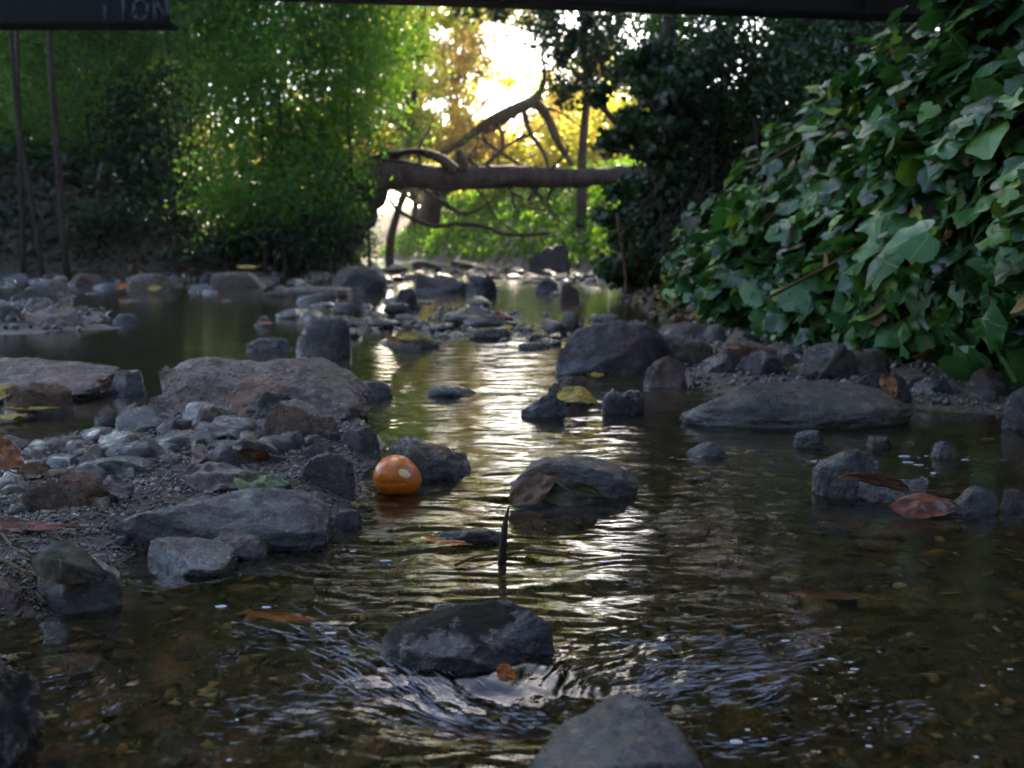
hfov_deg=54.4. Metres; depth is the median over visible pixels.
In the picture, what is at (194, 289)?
creek stone
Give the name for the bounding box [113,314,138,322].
boulder
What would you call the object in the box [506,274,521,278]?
creek stone
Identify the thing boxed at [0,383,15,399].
fallen leaf
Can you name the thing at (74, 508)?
pebble
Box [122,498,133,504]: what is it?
pebble
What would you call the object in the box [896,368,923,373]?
stone
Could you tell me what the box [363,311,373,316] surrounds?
stone
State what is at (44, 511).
pebble
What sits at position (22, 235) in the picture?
tree
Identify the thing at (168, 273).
creek stone
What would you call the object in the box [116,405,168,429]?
cobble
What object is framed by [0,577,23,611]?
boulder
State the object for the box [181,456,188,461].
pebble
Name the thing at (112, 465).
cobble
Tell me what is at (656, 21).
shrub
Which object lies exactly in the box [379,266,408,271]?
creek stone
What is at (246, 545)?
flat stone
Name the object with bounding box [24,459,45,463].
cobble
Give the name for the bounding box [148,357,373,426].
stone slab
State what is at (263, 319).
boulder
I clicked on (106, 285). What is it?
creek stone
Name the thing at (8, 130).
shrub
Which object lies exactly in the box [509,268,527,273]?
creek stone
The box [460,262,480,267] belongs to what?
creek stone
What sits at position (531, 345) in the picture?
stone
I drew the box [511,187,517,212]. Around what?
bare branch
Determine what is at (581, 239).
ground ivy
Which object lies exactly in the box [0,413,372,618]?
gravel
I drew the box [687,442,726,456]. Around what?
boulder
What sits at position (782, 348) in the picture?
stone
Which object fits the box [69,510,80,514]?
pebble
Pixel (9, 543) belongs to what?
twig
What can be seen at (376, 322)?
stone
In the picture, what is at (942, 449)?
boulder
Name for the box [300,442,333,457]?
stone
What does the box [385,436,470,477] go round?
boulder
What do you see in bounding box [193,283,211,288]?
creek stone
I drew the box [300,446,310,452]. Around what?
pebble
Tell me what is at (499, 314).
fallen leaf
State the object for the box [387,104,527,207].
tree
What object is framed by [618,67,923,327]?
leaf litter
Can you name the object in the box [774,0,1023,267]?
bank
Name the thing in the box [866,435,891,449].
boulder
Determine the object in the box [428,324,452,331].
stone
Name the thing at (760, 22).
shrub
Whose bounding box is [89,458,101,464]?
cobble
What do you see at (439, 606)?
stone
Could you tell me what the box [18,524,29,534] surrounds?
pebble
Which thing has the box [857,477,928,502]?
boulder
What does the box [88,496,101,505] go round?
pebble
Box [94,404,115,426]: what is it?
stone
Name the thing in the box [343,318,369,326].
stone
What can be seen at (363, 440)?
stone
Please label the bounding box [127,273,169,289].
boulder
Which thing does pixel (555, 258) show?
boulder
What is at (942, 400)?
gravel
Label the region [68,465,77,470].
pebble
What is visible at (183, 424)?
pebble
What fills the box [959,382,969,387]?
stone
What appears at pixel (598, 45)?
tree
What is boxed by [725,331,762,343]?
stone
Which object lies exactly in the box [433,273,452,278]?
creek stone
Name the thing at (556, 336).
stone
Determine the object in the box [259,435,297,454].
cobble
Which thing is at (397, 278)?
creek stone
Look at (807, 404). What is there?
stone slab
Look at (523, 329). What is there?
stone
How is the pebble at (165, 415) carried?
on the ground
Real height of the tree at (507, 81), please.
10.060 m
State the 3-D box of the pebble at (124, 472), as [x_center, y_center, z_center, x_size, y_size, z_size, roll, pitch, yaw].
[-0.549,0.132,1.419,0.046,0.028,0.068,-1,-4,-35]
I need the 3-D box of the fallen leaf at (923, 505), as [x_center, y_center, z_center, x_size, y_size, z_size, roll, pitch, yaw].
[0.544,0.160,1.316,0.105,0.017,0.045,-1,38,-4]
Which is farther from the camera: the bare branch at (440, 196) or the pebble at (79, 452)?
the bare branch at (440, 196)
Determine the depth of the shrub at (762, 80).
7.19 m
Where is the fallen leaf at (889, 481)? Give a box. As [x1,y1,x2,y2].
[838,472,937,491]
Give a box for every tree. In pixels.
[0,15,195,173]
[9,30,44,277]
[14,30,25,273]
[46,30,70,278]
[111,0,313,234]
[166,116,253,185]
[193,115,302,190]
[279,28,411,165]
[318,5,526,229]
[322,107,646,256]
[330,4,452,266]
[346,132,460,196]
[354,5,487,265]
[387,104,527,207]
[400,8,590,226]
[414,124,627,200]
[432,7,554,197]
[444,7,650,229]
[498,36,624,167]
[530,78,647,167]
[575,14,723,293]
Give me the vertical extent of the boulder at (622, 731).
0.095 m
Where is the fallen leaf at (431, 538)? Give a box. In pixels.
[424,535,466,542]
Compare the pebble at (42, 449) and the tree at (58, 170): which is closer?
the pebble at (42, 449)
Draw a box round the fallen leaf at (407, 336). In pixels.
[395,333,421,339]
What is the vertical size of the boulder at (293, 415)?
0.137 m
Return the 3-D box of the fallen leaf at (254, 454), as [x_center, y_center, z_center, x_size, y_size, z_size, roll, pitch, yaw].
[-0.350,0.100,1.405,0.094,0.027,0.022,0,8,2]
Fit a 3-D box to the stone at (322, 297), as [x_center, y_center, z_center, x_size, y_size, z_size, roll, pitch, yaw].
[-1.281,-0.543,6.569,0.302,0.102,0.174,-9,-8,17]
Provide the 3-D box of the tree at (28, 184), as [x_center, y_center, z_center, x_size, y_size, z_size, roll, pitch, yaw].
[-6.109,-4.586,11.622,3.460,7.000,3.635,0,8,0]
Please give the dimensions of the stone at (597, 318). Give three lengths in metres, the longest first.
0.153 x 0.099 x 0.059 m
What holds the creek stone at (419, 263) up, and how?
on the water
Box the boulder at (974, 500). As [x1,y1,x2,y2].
[953,485,998,514]
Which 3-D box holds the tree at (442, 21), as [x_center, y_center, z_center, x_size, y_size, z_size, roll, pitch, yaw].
[-2.107,-5.344,20.380,3.160,6.062,3.407,-2,8,-15]
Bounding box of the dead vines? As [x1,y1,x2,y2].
[585,164,737,298]
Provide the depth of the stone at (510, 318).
4.88 m
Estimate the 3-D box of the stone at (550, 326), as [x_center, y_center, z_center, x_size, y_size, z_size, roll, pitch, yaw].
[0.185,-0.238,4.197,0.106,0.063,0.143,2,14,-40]
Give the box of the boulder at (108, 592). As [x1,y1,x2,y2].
[37,555,123,613]
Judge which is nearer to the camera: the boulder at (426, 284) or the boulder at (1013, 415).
the boulder at (1013, 415)
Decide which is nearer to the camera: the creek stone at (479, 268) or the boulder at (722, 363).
the boulder at (722, 363)
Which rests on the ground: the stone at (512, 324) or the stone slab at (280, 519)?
the stone slab at (280, 519)
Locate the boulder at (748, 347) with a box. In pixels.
[724,337,777,364]
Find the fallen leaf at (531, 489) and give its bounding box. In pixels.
[496,472,559,508]
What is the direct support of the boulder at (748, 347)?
on the ground
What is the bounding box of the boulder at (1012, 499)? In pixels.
[999,489,1023,510]
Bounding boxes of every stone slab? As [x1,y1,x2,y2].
[0,357,119,399]
[113,488,334,549]
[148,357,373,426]
[210,272,265,286]
[261,286,353,296]
[679,380,913,427]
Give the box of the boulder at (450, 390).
[427,384,475,396]
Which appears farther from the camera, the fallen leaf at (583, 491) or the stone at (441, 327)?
the stone at (441, 327)
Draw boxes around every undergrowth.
[0,128,356,267]
[117,156,205,196]
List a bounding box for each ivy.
[379,120,789,266]
[658,0,1023,391]
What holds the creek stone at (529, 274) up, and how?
on the ground
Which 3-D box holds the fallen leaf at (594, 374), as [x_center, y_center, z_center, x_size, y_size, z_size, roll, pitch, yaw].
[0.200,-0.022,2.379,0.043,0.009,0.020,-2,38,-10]
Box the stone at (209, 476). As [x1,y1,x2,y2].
[180,461,250,491]
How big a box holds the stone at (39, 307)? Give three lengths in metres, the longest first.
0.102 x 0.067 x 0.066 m
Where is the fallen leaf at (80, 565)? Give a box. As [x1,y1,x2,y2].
[11,543,106,583]
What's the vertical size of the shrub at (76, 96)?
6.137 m
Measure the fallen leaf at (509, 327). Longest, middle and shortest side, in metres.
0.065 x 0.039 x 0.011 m
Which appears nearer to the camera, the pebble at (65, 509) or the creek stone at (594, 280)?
the pebble at (65, 509)
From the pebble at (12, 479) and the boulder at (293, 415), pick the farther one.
the boulder at (293, 415)
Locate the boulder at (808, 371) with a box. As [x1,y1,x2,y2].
[786,363,817,380]
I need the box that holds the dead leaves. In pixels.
[686,44,1023,359]
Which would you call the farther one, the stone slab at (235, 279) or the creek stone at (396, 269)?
the creek stone at (396, 269)
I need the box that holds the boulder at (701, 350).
[664,335,712,361]
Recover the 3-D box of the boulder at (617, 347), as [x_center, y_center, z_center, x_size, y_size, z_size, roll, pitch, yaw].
[0.280,-0.079,2.882,0.348,0.217,0.216,0,8,0]
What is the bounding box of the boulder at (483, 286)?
[466,276,496,296]
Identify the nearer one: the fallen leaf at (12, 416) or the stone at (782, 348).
the fallen leaf at (12, 416)
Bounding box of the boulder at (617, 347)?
[554,319,668,374]
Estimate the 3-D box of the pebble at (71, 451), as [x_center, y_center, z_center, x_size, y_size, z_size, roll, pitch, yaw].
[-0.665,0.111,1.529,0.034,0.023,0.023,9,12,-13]
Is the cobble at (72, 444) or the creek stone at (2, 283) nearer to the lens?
the cobble at (72, 444)
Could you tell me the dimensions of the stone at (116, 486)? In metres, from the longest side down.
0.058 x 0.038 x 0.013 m
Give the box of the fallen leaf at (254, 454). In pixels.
[232,445,296,462]
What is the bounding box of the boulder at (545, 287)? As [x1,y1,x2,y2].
[535,280,558,293]
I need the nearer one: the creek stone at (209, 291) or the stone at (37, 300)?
the stone at (37, 300)
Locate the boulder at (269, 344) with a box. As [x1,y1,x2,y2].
[246,337,292,350]
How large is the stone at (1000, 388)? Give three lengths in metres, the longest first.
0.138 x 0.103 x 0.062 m
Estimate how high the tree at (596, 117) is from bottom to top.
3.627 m
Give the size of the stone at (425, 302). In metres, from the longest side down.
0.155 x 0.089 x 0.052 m
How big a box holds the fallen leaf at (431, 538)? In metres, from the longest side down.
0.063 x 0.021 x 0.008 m
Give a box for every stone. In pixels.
[0,281,12,285]
[1,273,28,278]
[3,382,73,415]
[8,462,51,477]
[19,470,109,511]
[25,298,52,304]
[28,278,48,281]
[28,303,48,312]
[42,274,58,277]
[51,275,68,280]
[53,303,63,308]
[56,530,80,536]
[75,305,87,310]
[79,307,91,315]
[93,283,116,288]
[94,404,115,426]
[98,474,133,498]
[111,370,145,395]
[119,402,138,414]
[139,477,171,485]
[148,537,237,575]
[159,270,178,276]
[168,277,182,281]
[180,461,250,491]
[188,286,198,291]
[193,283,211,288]
[196,407,225,424]
[202,272,215,276]
[203,289,217,292]
[207,437,281,466]
[214,531,267,559]
[253,391,291,419]
[255,272,269,276]
[259,276,279,279]
[259,278,274,282]
[275,308,306,318]
[287,278,304,282]
[289,431,305,448]
[296,292,337,302]
[299,282,309,285]
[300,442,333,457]
[300,452,355,500]
[301,309,323,320]
[308,271,330,276]
[309,301,333,307]
[333,302,360,314]
[334,509,361,527]
[341,426,380,458]
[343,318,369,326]
[349,327,363,336]
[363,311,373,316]
[366,317,393,327]
[371,261,379,269]
[373,312,388,317]
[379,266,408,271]
[383,296,396,305]
[383,302,408,312]
[392,276,404,280]
[396,314,413,319]
[404,271,424,279]
[408,320,418,323]
[411,260,436,266]
[413,320,430,327]
[418,301,432,303]
[422,270,433,273]
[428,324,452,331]
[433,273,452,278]
[433,334,455,337]
[433,527,509,540]
[433,603,457,610]
[446,315,472,324]
[449,259,470,267]
[452,331,464,337]
[453,306,490,315]
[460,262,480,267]
[463,314,505,328]
[465,269,475,273]
[466,274,482,279]
[466,327,475,332]
[467,295,490,308]
[469,327,511,338]
[472,266,484,270]
[489,274,502,278]
[501,312,513,320]
[505,321,516,326]
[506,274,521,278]
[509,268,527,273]
[510,332,521,335]
[513,327,535,332]
[518,342,550,348]
[524,273,536,275]
[526,332,553,340]
[539,338,552,342]
[540,270,555,275]
[541,319,572,333]
[543,340,561,345]
[549,292,560,295]
[550,333,561,338]
[553,273,568,279]
[563,311,578,317]
[581,281,593,283]
[582,273,595,276]
[583,287,600,288]
[586,278,596,282]
[590,314,620,322]
[616,295,635,299]
[673,350,700,366]
[702,324,726,340]
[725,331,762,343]
[768,342,803,355]
[784,352,802,360]
[848,349,860,357]
[894,372,929,387]
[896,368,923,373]
[908,368,922,373]
[913,356,938,365]
[939,371,946,376]
[947,380,963,393]
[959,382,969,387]
[959,385,998,402]
[966,379,1009,395]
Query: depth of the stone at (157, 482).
1.34 m
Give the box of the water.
[0,260,1023,767]
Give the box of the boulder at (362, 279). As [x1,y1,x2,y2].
[332,266,387,291]
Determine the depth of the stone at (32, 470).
1.40 m
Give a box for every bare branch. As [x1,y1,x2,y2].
[388,198,547,236]
[434,190,497,215]
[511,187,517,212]
[535,194,549,211]
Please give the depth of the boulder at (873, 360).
2.58 m
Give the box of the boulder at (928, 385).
[910,376,953,394]
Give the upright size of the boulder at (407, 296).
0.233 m
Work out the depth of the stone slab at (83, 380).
2.44 m
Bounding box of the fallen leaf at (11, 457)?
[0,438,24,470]
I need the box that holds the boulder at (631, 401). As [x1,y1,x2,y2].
[602,388,644,413]
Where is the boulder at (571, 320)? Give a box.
[562,312,579,330]
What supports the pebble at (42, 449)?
on the ground
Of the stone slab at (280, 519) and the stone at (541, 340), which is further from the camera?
the stone at (541, 340)
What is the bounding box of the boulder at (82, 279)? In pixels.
[67,273,106,285]
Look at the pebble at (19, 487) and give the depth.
1.33 m
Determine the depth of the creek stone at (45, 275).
12.08 m
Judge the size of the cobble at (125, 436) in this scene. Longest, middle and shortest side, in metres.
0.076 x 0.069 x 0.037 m
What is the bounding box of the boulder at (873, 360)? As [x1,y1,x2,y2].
[856,348,890,375]
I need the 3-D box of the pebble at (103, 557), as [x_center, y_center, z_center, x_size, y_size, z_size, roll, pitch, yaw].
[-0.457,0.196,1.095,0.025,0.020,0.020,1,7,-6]
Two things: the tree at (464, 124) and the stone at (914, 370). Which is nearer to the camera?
the stone at (914, 370)
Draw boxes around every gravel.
[0,161,652,345]
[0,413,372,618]
[8,490,370,625]
[644,320,1023,413]
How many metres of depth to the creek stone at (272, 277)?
11.38 m
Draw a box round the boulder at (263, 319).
[254,316,274,325]
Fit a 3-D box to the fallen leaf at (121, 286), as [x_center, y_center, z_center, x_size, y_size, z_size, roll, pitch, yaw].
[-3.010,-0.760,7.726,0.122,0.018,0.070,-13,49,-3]
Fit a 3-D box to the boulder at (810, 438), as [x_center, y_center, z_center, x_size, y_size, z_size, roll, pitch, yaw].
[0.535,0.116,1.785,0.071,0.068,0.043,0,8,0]
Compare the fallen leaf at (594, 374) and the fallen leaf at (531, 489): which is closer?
the fallen leaf at (531, 489)
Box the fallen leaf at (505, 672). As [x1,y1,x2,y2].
[496,663,516,681]
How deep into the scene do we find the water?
1.01 m
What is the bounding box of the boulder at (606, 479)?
[510,456,638,497]
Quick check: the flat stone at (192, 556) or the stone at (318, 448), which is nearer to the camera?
the flat stone at (192, 556)
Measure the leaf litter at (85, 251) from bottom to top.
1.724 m
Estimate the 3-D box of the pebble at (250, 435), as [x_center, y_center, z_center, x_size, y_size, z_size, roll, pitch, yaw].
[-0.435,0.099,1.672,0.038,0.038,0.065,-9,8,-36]
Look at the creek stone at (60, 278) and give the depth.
10.85 m
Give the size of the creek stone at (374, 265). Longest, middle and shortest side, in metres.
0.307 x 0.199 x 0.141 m
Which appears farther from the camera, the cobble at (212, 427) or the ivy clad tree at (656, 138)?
the ivy clad tree at (656, 138)
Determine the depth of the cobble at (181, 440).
1.60 m
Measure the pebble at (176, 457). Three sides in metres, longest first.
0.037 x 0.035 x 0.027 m
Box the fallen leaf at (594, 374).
[587,372,603,376]
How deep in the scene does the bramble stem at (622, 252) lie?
6.93 m
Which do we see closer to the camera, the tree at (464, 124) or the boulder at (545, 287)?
the boulder at (545, 287)
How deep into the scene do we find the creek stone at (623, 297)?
6.93 m
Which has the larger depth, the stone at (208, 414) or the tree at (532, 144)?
the tree at (532, 144)
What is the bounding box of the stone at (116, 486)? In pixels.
[98,474,133,498]
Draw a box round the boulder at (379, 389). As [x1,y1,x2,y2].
[362,380,391,397]
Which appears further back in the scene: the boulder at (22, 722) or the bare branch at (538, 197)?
the bare branch at (538, 197)
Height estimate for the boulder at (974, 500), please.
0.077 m
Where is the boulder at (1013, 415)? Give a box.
[1001,386,1023,429]
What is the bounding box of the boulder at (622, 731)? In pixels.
[528,694,704,767]
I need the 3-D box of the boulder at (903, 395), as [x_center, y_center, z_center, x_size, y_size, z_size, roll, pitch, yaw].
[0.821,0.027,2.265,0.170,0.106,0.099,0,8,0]
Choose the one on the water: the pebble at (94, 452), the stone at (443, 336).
the stone at (443, 336)
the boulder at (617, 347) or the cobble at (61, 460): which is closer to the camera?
the cobble at (61, 460)
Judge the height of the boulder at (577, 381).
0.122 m
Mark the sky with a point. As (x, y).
(512, 54)
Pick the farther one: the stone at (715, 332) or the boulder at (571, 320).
the boulder at (571, 320)
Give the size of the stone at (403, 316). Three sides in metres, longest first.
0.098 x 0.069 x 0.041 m
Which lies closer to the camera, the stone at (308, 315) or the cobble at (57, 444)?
the cobble at (57, 444)
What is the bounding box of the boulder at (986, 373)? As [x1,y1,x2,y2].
[970,367,1007,385]
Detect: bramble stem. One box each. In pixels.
[616,213,626,295]
[752,141,803,169]
[769,241,862,298]
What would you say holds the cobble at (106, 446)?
on the ground
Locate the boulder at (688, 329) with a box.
[669,323,706,338]
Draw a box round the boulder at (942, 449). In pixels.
[930,441,958,458]
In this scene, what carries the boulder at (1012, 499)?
on the ground
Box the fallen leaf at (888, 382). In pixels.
[879,373,897,396]
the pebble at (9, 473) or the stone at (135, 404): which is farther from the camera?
the stone at (135, 404)
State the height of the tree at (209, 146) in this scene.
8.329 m
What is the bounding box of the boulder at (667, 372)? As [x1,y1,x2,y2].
[643,356,686,388]
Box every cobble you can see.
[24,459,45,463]
[28,438,70,452]
[46,453,76,467]
[65,439,97,452]
[72,461,107,478]
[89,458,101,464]
[97,455,152,474]
[98,431,142,443]
[98,440,122,451]
[105,440,155,457]
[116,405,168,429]
[127,417,159,430]
[131,439,160,454]
[152,432,191,449]
[157,441,179,452]
[175,430,193,432]
[182,401,236,425]
[189,429,216,443]
[194,422,222,431]
[213,415,257,430]
[213,427,242,439]
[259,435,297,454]
[281,431,289,436]
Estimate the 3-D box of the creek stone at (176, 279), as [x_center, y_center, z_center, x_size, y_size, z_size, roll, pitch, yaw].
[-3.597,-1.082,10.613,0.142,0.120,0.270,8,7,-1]
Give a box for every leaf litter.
[0,161,367,275]
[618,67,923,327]
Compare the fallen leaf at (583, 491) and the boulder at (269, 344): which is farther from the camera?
the boulder at (269, 344)
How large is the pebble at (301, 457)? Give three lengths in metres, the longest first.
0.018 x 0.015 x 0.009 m
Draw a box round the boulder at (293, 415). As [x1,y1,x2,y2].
[263,399,341,441]
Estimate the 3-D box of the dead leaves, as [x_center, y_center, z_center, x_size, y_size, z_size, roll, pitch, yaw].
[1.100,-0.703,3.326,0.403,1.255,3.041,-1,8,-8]
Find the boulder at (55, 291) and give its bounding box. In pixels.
[10,280,73,301]
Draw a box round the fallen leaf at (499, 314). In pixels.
[495,311,508,317]
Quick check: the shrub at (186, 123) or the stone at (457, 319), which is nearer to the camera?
the stone at (457, 319)
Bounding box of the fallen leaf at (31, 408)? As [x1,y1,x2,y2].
[1,406,59,409]
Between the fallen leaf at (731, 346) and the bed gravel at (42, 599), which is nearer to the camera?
the bed gravel at (42, 599)
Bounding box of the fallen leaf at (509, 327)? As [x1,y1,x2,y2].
[500,324,512,329]
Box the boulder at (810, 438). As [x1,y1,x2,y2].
[793,430,825,447]
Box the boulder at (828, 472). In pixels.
[811,449,881,497]
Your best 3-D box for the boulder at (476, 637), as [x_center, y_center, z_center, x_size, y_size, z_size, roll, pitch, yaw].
[-0.034,0.250,0.873,0.161,0.114,0.095,0,8,0]
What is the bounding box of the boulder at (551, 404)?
[521,391,564,416]
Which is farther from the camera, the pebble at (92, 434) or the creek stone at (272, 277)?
the creek stone at (272, 277)
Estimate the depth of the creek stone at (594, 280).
10.38 m
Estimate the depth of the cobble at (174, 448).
1.56 m
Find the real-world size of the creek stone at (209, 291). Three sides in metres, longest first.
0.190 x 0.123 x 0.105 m
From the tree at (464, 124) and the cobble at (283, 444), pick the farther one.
the tree at (464, 124)
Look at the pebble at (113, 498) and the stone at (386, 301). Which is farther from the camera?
the stone at (386, 301)
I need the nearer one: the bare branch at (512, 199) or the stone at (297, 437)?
the stone at (297, 437)
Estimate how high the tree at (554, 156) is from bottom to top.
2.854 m
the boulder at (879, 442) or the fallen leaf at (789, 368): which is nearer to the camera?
the boulder at (879, 442)
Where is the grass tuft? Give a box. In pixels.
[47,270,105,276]
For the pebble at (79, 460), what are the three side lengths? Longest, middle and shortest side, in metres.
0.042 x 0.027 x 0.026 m
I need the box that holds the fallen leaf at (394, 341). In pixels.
[387,336,403,347]
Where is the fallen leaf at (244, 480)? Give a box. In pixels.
[234,471,290,489]
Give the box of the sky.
[188,7,938,211]
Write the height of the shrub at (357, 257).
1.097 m
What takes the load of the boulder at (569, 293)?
on the ground
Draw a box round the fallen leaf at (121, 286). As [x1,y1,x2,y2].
[116,283,130,289]
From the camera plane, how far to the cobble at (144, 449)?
1.50 m
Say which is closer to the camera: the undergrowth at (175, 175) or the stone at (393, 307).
the stone at (393, 307)
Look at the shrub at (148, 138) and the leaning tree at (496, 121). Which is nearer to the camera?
the shrub at (148, 138)
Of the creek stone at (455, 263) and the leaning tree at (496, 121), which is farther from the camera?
the leaning tree at (496, 121)
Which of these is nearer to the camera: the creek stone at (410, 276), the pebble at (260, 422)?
the pebble at (260, 422)
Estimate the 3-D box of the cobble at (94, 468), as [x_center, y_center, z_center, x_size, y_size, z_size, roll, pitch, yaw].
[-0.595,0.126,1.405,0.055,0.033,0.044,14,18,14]
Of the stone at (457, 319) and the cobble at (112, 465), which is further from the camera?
the stone at (457, 319)
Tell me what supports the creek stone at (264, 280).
on the ground
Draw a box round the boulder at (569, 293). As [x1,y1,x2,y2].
[559,283,578,301]
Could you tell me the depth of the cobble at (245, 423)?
1.76 m
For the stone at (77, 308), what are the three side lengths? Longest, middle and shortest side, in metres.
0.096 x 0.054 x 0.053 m
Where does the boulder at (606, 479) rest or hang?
on the ground
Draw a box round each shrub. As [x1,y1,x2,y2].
[0,1,373,173]
[0,30,78,221]
[0,30,158,178]
[0,33,207,150]
[1,6,264,202]
[9,5,323,170]
[12,186,176,241]
[121,3,525,220]
[136,194,291,275]
[139,0,400,275]
[178,1,453,274]
[262,184,380,274]
[287,140,390,274]
[341,224,387,264]
[601,14,784,249]
[610,13,745,154]
[671,18,853,239]
[693,17,819,176]
[743,19,939,150]
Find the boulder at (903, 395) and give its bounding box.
[847,373,911,403]
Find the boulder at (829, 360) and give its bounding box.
[802,342,858,378]
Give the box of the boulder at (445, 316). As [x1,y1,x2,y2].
[441,311,455,320]
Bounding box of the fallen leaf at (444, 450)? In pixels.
[433,445,453,458]
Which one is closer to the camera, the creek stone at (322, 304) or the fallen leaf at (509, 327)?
the fallen leaf at (509, 327)
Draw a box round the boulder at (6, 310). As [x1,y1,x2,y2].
[0,304,24,321]
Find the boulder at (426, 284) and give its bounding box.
[415,275,467,292]
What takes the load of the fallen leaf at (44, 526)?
on the ground
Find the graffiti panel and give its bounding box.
[0,0,178,29]
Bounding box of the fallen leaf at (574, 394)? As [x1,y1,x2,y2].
[557,386,597,404]
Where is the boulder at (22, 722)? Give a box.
[0,661,44,767]
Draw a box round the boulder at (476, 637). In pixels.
[379,599,554,673]
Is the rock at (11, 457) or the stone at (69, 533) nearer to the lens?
the stone at (69, 533)
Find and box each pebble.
[0,474,23,480]
[0,475,20,491]
[1,481,29,493]
[2,470,18,475]
[2,499,14,504]
[4,435,31,449]
[8,504,32,513]
[16,550,35,559]
[17,540,25,544]
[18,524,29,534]
[22,447,41,458]
[33,446,52,454]
[39,509,55,515]
[45,468,71,478]
[50,514,61,518]
[51,505,66,511]
[58,505,70,513]
[60,435,83,439]
[68,448,86,454]
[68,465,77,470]
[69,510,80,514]
[71,507,82,511]
[73,447,88,457]
[75,456,86,464]
[82,427,110,442]
[83,444,103,461]
[83,511,97,517]
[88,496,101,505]
[89,496,109,511]
[90,553,108,563]
[110,495,117,501]
[113,535,128,545]
[114,467,136,478]
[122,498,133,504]
[145,434,155,438]
[154,418,191,430]
[155,417,177,432]
[156,449,173,457]
[158,453,182,462]
[162,413,175,418]
[163,455,176,465]
[166,429,179,432]
[168,410,179,415]
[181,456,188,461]
[192,438,204,443]
[204,440,224,445]
[239,431,263,438]
[256,418,264,425]
[296,455,305,459]
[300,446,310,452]
[305,435,329,446]
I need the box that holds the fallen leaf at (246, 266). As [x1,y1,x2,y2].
[237,265,259,268]
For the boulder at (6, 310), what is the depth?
4.45 m
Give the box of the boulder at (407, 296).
[393,287,420,310]
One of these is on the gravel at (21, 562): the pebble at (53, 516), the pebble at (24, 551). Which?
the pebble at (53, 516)
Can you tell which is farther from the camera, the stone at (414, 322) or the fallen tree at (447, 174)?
the fallen tree at (447, 174)
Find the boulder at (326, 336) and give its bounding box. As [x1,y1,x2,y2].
[296,314,351,358]
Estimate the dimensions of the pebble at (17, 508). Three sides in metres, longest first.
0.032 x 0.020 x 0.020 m
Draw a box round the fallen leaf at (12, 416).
[0,413,26,420]
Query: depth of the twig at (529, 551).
1.14 m
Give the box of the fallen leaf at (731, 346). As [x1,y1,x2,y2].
[725,343,740,348]
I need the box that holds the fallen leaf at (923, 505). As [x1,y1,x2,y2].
[884,492,960,518]
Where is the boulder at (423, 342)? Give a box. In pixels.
[388,332,439,347]
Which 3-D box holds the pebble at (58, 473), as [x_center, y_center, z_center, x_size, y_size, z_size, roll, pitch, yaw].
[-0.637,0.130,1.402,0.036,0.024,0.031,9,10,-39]
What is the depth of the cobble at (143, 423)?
1.78 m
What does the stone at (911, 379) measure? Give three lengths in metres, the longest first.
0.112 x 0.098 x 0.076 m
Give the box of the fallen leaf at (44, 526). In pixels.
[0,519,75,531]
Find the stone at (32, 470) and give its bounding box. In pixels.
[8,462,51,477]
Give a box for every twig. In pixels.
[0,532,30,557]
[0,557,36,578]
[454,553,497,566]
[497,550,582,560]
[498,505,509,563]
[524,546,561,554]
[550,477,574,493]
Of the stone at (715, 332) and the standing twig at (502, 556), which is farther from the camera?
the stone at (715, 332)
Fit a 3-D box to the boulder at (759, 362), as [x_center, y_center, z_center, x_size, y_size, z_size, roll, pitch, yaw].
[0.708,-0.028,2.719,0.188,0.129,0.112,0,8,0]
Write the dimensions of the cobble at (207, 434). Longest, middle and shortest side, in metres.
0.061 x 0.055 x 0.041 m
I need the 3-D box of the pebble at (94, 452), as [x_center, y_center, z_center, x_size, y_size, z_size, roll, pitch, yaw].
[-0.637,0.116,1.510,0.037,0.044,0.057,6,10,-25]
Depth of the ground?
12.56 m
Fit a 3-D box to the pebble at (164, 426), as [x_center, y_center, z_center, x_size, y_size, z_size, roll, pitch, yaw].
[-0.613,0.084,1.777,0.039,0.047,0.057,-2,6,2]
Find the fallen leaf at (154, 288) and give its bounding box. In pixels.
[147,285,162,290]
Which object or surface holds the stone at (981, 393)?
on the ground
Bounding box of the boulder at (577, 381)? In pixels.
[548,376,592,403]
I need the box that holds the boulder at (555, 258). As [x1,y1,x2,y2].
[528,245,569,274]
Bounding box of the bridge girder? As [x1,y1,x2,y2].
[253,0,926,22]
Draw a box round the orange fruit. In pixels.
[373,455,421,494]
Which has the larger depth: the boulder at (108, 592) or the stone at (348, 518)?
the stone at (348, 518)
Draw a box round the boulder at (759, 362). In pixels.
[737,350,798,375]
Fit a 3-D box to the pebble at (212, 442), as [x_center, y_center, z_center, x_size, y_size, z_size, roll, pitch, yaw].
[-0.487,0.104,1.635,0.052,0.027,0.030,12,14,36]
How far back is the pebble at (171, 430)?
1.75 m
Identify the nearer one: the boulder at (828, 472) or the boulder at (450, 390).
the boulder at (828, 472)
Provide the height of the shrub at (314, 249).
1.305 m
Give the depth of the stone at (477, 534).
1.21 m
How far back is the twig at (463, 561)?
1.12 m
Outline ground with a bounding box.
[0,157,1013,620]
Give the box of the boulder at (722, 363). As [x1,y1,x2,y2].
[695,354,735,372]
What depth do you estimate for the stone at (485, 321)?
4.39 m
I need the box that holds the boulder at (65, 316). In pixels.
[25,307,83,325]
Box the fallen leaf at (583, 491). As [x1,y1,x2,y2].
[544,479,604,505]
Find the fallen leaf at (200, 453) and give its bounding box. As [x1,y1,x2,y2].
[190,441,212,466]
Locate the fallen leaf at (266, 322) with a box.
[257,322,275,323]
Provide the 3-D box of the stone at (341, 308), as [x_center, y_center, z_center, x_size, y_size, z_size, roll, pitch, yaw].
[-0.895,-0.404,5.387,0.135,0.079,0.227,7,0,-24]
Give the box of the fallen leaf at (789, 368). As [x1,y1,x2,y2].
[784,365,797,371]

